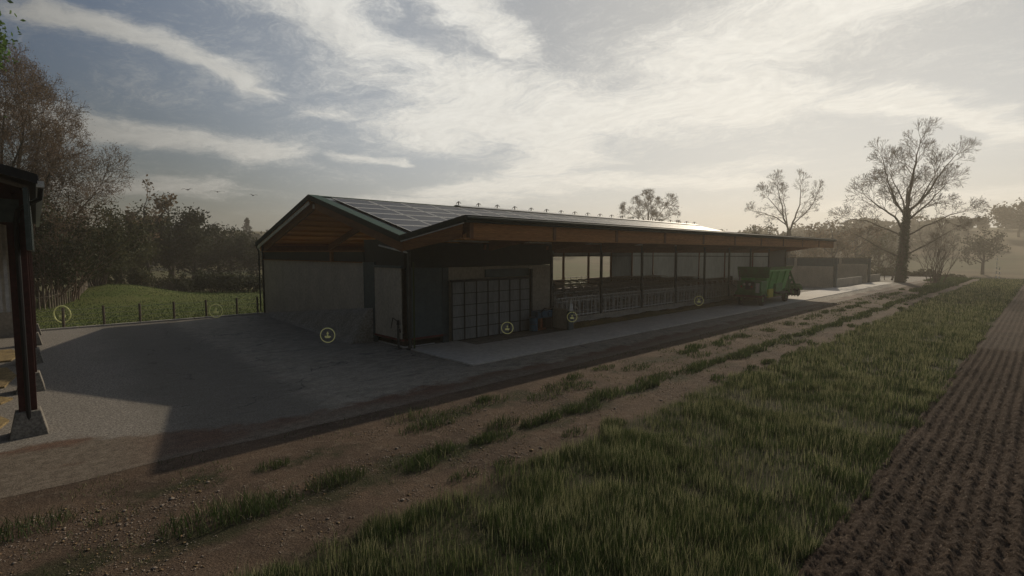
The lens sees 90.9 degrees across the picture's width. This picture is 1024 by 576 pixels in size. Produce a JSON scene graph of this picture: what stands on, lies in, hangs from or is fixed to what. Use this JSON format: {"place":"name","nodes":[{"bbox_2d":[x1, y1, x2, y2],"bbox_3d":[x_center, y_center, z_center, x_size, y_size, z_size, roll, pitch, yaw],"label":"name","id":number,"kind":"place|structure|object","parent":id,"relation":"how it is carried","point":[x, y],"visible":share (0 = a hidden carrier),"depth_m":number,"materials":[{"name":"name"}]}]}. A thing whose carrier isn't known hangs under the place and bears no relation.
{"place":"outdoors","nodes":[
{"label":"outdoors","id":0,"kind":"place"},
{"bbox_2d":[0,349,15,428],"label":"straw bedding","id":1,"kind":"object","parent":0,"point":[7,376],"visible":0.81,"depth_m":14.99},
{"bbox_2d":[36,283,262,328],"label":"meadow grass","id":2,"kind":"structure","parent":0,"point":[179,306],"depth_m":33.67,"materials":[{"name":"green plant"}]},
{"bbox_2d":[263,308,373,343],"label":"ramp ground","id":3,"kind":"structure","parent":0,"point":[351,326],"depth_m":22.44,"materials":[{"name":"grey concrete"}]},
{"bbox_2d":[0,276,931,498],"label":"yard","id":4,"kind":"structure","parent":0,"point":[114,399],"depth_m":14.62,"materials":[{"name":"concrete"}]},
{"bbox_2d":[0,163,48,440],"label":"open shed","id":5,"kind":"structure","parent":4,"relation":"on","point":[21,195],"depth_m":10.10,"materials":[{"name":"red wood"}]},
{"bbox_2d":[209,304,222,317],"bbox_3d":[-15.223,1.177,25.922,0.724,0.724,0.040,0,4,0],"label":"ring marker","id":6,"kind":"object","parent":4,"relation":"on","point":[215,311],"visible":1,"depth_m":25.91,"materials":[{"name":"yellow ceramic"}]},
{"bbox_2d":[320,328,334,342],"bbox_3d":[-6.679,1.712,18.259,0.554,0.554,0.041,0,4,0],"label":"ring marker","id":7,"kind":"object","parent":4,"relation":"on","point":[327,336],"visible":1,"depth_m":18.25,"materials":[{"name":"yellow ceramic"}]},
{"bbox_2d":[391,318,401,349],"bbox_3d":[-4.450,1.752,19.440,0.204,1.195,0.881,-4,5,-43],"label":"standpipe","id":8,"kind":"object","parent":4,"relation":"on","point":[398,334],"visible":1,"depth_m":19.32,"materials":[{"name":"metal"}]},
{"bbox_2d":[379,340,433,347],"bbox_3d":[-4.460,2.241,20.943,1.450,0.050,2.300,-4,5,-43],"label":"threshold frame","id":9,"kind":"object","parent":4,"relation":"on","point":[404,346],"visible":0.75,"depth_m":20.25,"materials":[{"name":"metal"}]},
{"bbox_2d":[529,316,537,330],"bbox_3d":[1.007,1.681,23.603,0.430,0.648,0.430,-4,5,-43],"label":"blue barrel","id":10,"kind":"object","parent":4,"relation":"on","point":[533,323],"visible":1,"depth_m":23.44,"materials":[{"name":"plastic"}]},
{"bbox_2d":[531,306,553,329],"bbox_3d":[1.443,1.408,24.070,1.000,1.097,0.672,-4,5,-43],"label":"power washer","id":11,"kind":"object","parent":4,"relation":"on","point":[544,315],"visible":0.97,"depth_m":23.95,"materials":[{"name":"blue plastic"}]},
{"bbox_2d":[255,194,836,349],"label":"cattle barn","id":12,"kind":"structure","parent":4,"relation":"on","point":[458,272],"depth_m":23.67,"materials":[{"name":"metal"}]},
{"bbox_2d":[367,265,404,341],"bbox_3d":[-5.118,0.544,20.341,0.110,2.920,2.700,-4,5,-43],"label":"sliding door","id":13,"kind":"structure","parent":12,"relation":"in","point":[388,278],"depth_m":20.12,"materials":[{"name":"metal"}]},
{"bbox_2d":[406,267,444,340],"bbox_3d":[-3.429,0.601,20.177,1.840,2.830,0.100,-4,5,-43],"label":"sliding door","id":14,"kind":"structure","parent":12,"relation":"in","point":[427,281],"depth_m":20.18,"materials":[{"name":"grey metal"}]},
{"bbox_2d":[449,269,532,340],"bbox_3d":[-0.797,0.651,22.336,4.740,2.912,0.140,-4,5,-43],"label":"grid door","id":15,"kind":"structure","parent":12,"relation":"in","point":[479,307],"depth_m":22.18,"materials":[{"name":"black metal"}]},
{"bbox_2d":[557,294,599,315],"bbox_3d":[3.506,0.910,26.240,3.473,1.088,0.060,-4,5,-43],"label":"feed barrier","id":16,"kind":"object","parent":12,"relation":"attached to","point":[587,306],"visible":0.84,"depth_m":26.44,"materials":[{"name":"metal"}]},
{"bbox_2d":[553,275,668,297],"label":"cubicle row","id":17,"kind":"object","parent":12,"relation":"on","point":[598,279],"visible":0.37,"depth_m":44.11,"materials":[{"name":"metal"}]},
{"bbox_2d":[602,290,640,311],"bbox_3d":[6.264,0.729,28.833,3.893,1.088,0.060,-4,5,-43],"label":"feed barrier","id":18,"kind":"object","parent":12,"relation":"attached to","point":[621,302],"visible":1,"depth_m":28.80,"materials":[{"name":"metal"}]},
{"bbox_2d":[553,276,700,304],"bbox_3d":[7.968,0.098,39.765,26.000,1.224,2.200,-4,5,-43],"label":"cubicle row","id":19,"kind":"object","parent":12,"relation":"on","point":[623,281],"visible":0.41,"depth_m":39.82,"materials":[{"name":"metal"}]},
{"bbox_2d":[553,277,737,311],"bbox_3d":[10.369,0.275,37.224,26.000,1.224,2.200,-4,5,-43],"label":"cubicle row","id":20,"kind":"object","parent":12,"relation":"on","point":[669,296],"visible":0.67,"depth_m":35.33,"materials":[{"name":"metal"}]},
{"bbox_2d":[643,287,674,306],"bbox_3d":[9.175,0.538,31.570,3.893,1.088,0.060,-4,5,-43],"label":"feed barrier","id":21,"kind":"object","parent":12,"relation":"attached to","point":[658,299],"visible":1,"depth_m":31.54,"materials":[{"name":"metal"}]},
{"bbox_2d":[676,284,702,301],"bbox_3d":[12.086,0.347,34.306,3.893,1.088,0.060,-4,5,-43],"label":"feed barrier","id":22,"kind":"object","parent":12,"relation":"attached to","point":[689,294],"visible":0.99,"depth_m":34.30,"materials":[{"name":"metal"}]},
{"bbox_2d":[705,282,727,298],"bbox_3d":[14.997,0.156,37.043,3.893,1.088,0.060,-4,5,-43],"label":"feed barrier","id":23,"kind":"object","parent":12,"relation":"attached to","point":[715,291],"visible":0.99,"depth_m":37.01,"materials":[{"name":"metal"}]},
{"bbox_2d":[411,282,889,365],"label":"pavement slab","id":24,"kind":"structure","parent":4,"relation":"on","point":[470,354],"depth_m":22.54,"materials":[{"name":"concrete"}]},
{"bbox_2d":[501,322,512,333],"bbox_3d":[-0.188,1.587,20.043,0.490,0.490,0.040,0,4,0],"label":"ring marker","id":25,"kind":"object","parent":24,"relation":"on","point":[507,328],"visible":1,"depth_m":20.03,"materials":[{"name":"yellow ceramic"}]},
{"bbox_2d":[567,299,572,329],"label":"control pillar","id":26,"kind":"structure","parent":24,"relation":"on","point":[569,323],"depth_m":23.77,"materials":[{"name":"grey metal"}]},
{"bbox_2d":[730,266,802,305],"bbox_3d":[19.266,-0.313,37.709,8.230,2.670,2.500,-4,5,-43],"label":"feed mixer","id":27,"kind":"object","parent":24,"relation":"on","point":[762,284],"visible":1,"depth_m":35.54,"materials":[{"name":"green metal"}]},
{"bbox_2d":[773,283,782,295],"bbox_3d":[19.291,0.093,36.563,1.300,0.880,0.180,-4,5,-43],"label":"discharge door","id":28,"kind":"structure","parent":27,"relation":"in","point":[777,286],"depth_m":36.24,"materials":[{"name":"green metal"}]},
{"bbox_2d":[574,295,779,328],"bbox_3d":[12.702,1.194,33.958,27.440,0.306,1.156,-4,5,-43],"label":"feed","id":29,"kind":"object","parent":4,"relation":"on","point":[588,323],"visible":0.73,"depth_m":29.23},
{"bbox_2d":[725,257,861,287],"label":"bunker wall","id":30,"kind":"structure","parent":4,"relation":"on","point":[812,271],"depth_m":54.78,"materials":[{"name":"concrete"}]},
{"bbox_2d":[829,258,879,281],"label":"bunker wall","id":31,"kind":"structure","parent":4,"relation":"on","point":[851,267],"depth_m":64.44,"materials":[{"name":"concrete"}]},
{"bbox_2d":[880,254,896,279],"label":"bush","id":32,"kind":"object","parent":4,"relation":"on","point":[892,278],"visible":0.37,"depth_m":67.78,"materials":[{"name":"brown plant"}]},
{"bbox_2d":[0,279,1021,575],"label":"dirt track","id":33,"kind":"structure","parent":0,"point":[216,553],"depth_m":8.28,"materials":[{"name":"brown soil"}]},
{"bbox_2d":[0,278,966,575],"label":"grass tufts","id":34,"kind":"object","parent":33,"relation":"on","point":[488,438],"visible":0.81,"depth_m":10.78,"materials":[{"name":"green plant"}]},
{"bbox_2d":[909,221,961,282],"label":"bush","id":35,"kind":"object","parent":33,"relation":"on","point":[935,280],"visible":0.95,"depth_m":61.58,"materials":[{"name":"brown plant"}]},
{"bbox_2d":[0,0,1023,234],"label":"sky","id":36,"kind":"structure","parent":0,"point":[568,106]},
{"bbox_2d":[35,227,1023,351],"bbox_3d":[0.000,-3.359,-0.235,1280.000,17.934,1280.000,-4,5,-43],"label":"ground","id":37,"kind":"structure","parent":0,"point":[1010,264],"depth_m":112.50,"materials":[{"name":"green plant"}]},
{"bbox_2d":[0,0,25,117],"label":"leafy tree","id":38,"kind":"object","parent":37,"relation":"on","point":[3,45],"visible":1,"depth_m":27.36,"materials":[{"name":"green plant"}]},
{"bbox_2d":[53,305,70,322],"bbox_3d":[-22.652,1.314,25.387,0.895,0.895,0.047,0,4,0],"label":"ring marker","id":39,"kind":"object","parent":37,"relation":"on","point":[61,314],"visible":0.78,"depth_m":25.37,"materials":[{"name":"yellow"}]},
{"bbox_2d":[0,34,137,288],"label":"budding tree","id":40,"kind":"object","parent":37,"relation":"on","point":[45,169],"visible":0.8,"depth_m":34.17,"materials":[{"name":"brown plant"}]},
{"bbox_2d":[37,278,104,309],"bbox_3d":[-34.276,0.042,40.310,1.803,2.572,21.232,-2,4,-25],"label":"paling fence","id":41,"kind":"object","parent":37,"relation":"on","point":[83,288],"visible":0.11,"depth_m":34.38,"materials":[{"name":"brown wood"}]},
{"bbox_2d":[26,170,148,307],"bbox_3d":[-30.482,-3.230,34.127,10.000,8.996,6.834,-2,4,-26],"label":"undergrowth bush","id":42,"kind":"object","parent":37,"relation":"on","point":[42,260],"visible":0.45,"depth_m":33.70,"materials":[{"name":"green plant"}]},
{"bbox_2d":[32,175,154,301],"bbox_3d":[-32.279,-3.651,35.596,10.781,9.228,9.746,-4,5,-43],"label":"undergrowth bush","id":43,"kind":"object","parent":37,"relation":"on","point":[89,245],"visible":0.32,"depth_m":35.64,"materials":[{"name":"green plant"}]},
{"bbox_2d":[54,205,153,285],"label":"undergrowth bush","id":44,"kind":"object","parent":37,"relation":"on","point":[95,282],"visible":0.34,"depth_m":41.74,"materials":[{"name":"green plant"}]},
{"bbox_2d":[59,197,166,282],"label":"leafy tree","id":45,"kind":"object","parent":37,"relation":"on","point":[149,247],"visible":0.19,"depth_m":52.43,"materials":[{"name":"green plant"}]},
{"bbox_2d":[97,262,180,287],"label":"thicket","id":46,"kind":"object","parent":37,"relation":"on","point":[137,276],"visible":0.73,"depth_m":49.44,"materials":[{"name":"green plant"}]},
{"bbox_2d":[103,174,177,286],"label":"leafy tree","id":47,"kind":"object","parent":37,"relation":"on","point":[166,204],"visible":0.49,"depth_m":57.66,"materials":[{"name":"green plant"}]},
{"bbox_2d":[105,199,177,285],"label":"leafy tree","id":48,"kind":"object","parent":37,"relation":"on","point":[140,216],"visible":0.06,"depth_m":63.81,"materials":[{"name":"green plant"}]},
{"bbox_2d":[38,297,258,326],"bbox_3d":[-19.974,1.390,26.605,12.322,1.123,0.134,-4,5,-43],"label":"wire fence","id":49,"kind":"object","parent":37,"relation":"on","point":[104,319],"visible":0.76,"depth_m":26.78,"materials":[{"name":"brown wood"}]},
{"bbox_2d":[40,312,263,330],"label":"kerb","id":50,"kind":"structure","parent":37,"relation":"on","point":[62,328],"depth_m":26.55,"materials":[{"name":"concrete"}]},
{"bbox_2d":[134,192,221,290],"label":"leafy tree","id":51,"kind":"object","parent":37,"relation":"on","point":[192,239],"visible":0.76,"depth_m":63.86,"materials":[{"name":"green plant"}]},
{"bbox_2d":[171,271,206,291],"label":"thicket","id":52,"kind":"object","parent":37,"relation":"on","point":[184,285],"visible":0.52,"depth_m":59.93,"materials":[{"name":"green plant"}]},
{"bbox_2d":[157,211,235,290],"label":"leafy tree","id":53,"kind":"object","parent":37,"relation":"on","point":[212,257],"visible":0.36,"depth_m":71.47,"materials":[{"name":"green plant"}]},
{"bbox_2d":[150,274,256,288],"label":"hedge","id":54,"kind":"object","parent":37,"relation":"on","point":[164,286],"visible":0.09,"depth_m":78.54,"materials":[{"name":"green plant"}]},
{"bbox_2d":[183,225,225,273],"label":"leafy tree","id":55,"kind":"object","parent":37,"relation":"on","point":[190,267],"visible":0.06,"depth_m":87.72,"materials":[{"name":"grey plant"}]},
{"bbox_2d":[190,265,243,292],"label":"thicket","id":56,"kind":"object","parent":37,"relation":"on","point":[210,281],"visible":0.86,"depth_m":52.78,"materials":[{"name":"green plant"}]},
{"bbox_2d":[184,223,254,272],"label":"leafy tree","id":57,"kind":"object","parent":37,"relation":"on","point":[192,265],"visible":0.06,"depth_m":83.23,"materials":[{"name":"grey plant"}]},
{"bbox_2d":[198,224,259,274],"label":"leafy tree","id":58,"kind":"object","parent":37,"relation":"on","point":[238,239],"visible":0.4,"depth_m":75.47,"materials":[{"name":"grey plant"}]},
{"bbox_2d":[213,230,255,274],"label":"leafy tree","id":59,"kind":"object","parent":37,"relation":"on","point":[235,257],"visible":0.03,"depth_m":103.15,"materials":[{"name":"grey plant"}]},
{"bbox_2d":[219,269,262,291],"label":"thicket","id":60,"kind":"object","parent":37,"relation":"on","point":[251,282],"visible":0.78,"depth_m":52.36,"materials":[{"name":"green plant"}]},
{"bbox_2d":[229,237,261,275],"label":"leafy tree","id":61,"kind":"object","parent":37,"relation":"on","point":[246,258],"visible":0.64,"depth_m":73.34,"materials":[{"name":"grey plant"}]},
{"bbox_2d":[241,218,254,239],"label":"conifer","id":62,"kind":"object","parent":37,"relation":"on","point":[246,226],"visible":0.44,"depth_m":175.79,"materials":[{"name":"green plant"}]},
{"bbox_2d":[34,215,1021,269],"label":"woodland","id":63,"kind":"object","parent":37,"relation":"on","point":[925,232],"visible":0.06,"depth_m":181.37,"materials":[{"name":"green plant"}]},
{"bbox_2d":[618,187,681,222],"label":"bare tree","id":64,"kind":"object","parent":37,"relation":"on","point":[645,205],"visible":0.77,"depth_m":106.95,"materials":[{"name":"brown plant"}]},
{"bbox_2d":[749,220,791,255],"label":"leafy tree","id":65,"kind":"object","parent":37,"relation":"on","point":[755,229],"visible":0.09,"depth_m":100.34,"materials":[{"name":"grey plant"}]},
{"bbox_2d":[741,168,825,256],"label":"bare tree","id":66,"kind":"object","parent":37,"relation":"on","point":[785,211],"visible":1,"depth_m":83.61,"materials":[{"name":"grey plant"}]},
{"bbox_2d":[791,224,833,256],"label":"leafy tree","id":67,"kind":"object","parent":37,"relation":"on","point":[804,250],"visible":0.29,"depth_m":101.07,"materials":[{"name":"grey plant"}]},
{"bbox_2d":[803,217,862,256],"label":"leafy tree","id":68,"kind":"object","parent":37,"relation":"on","point":[839,245],"visible":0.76,"depth_m":87.35,"materials":[{"name":"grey plant"}]},
{"bbox_2d":[833,218,888,257],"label":"leafy tree","id":69,"kind":"object","parent":37,"relation":"on","point":[865,248],"visible":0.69,"depth_m":91.63,"materials":[{"name":"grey plant"}]},
{"bbox_2d":[851,228,914,268],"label":"leafy tree","id":70,"kind":"object","parent":37,"relation":"on","point":[878,259],"visible":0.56,"depth_m":94.48,"materials":[{"name":"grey plant"}]},
{"bbox_2d":[827,116,990,282],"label":"bare tree","id":71,"kind":"object","parent":37,"relation":"on","point":[900,271],"visible":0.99,"depth_m":62.16,"materials":[{"name":"grey plant"}]},
{"bbox_2d":[867,266,966,277],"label":"hedge","id":72,"kind":"object","parent":37,"relation":"on","point":[881,271],"visible":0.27,"depth_m":79.84,"materials":[{"name":"green plant"}]},
{"bbox_2d":[909,276,1022,292],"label":"headland grass","id":73,"kind":"structure","parent":37,"relation":"on","point":[946,282],"depth_m":57.49,"materials":[{"name":"green plant"}]},
{"bbox_2d":[946,214,992,240],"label":"umbrella tree","id":74,"kind":"object","parent":37,"relation":"on","point":[982,220],"visible":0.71,"depth_m":163.61,"materials":[{"name":"green plant"}]},
{"bbox_2d":[953,226,1010,274],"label":"leafy tree","id":75,"kind":"object","parent":37,"relation":"on","point":[978,244],"visible":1,"depth_m":110.48,"materials":[{"name":"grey plant"}]},
{"bbox_2d":[982,197,1023,236],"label":"ridge tree","id":76,"kind":"object","parent":37,"relation":"on","point":[1003,213],"visible":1,"depth_m":174.86,"materials":[{"name":"green plant"}]},
{"bbox_2d":[227,278,1023,575],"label":"tall grass","id":77,"kind":"structure","parent":0,"point":[966,339],"depth_m":8.22,"materials":[{"name":"green plant"}]},
{"bbox_2d":[796,285,1023,575],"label":"ploughed field","id":78,"kind":"structure","parent":0,"point":[947,497],"depth_m":7.68,"materials":[{"name":"soil"}]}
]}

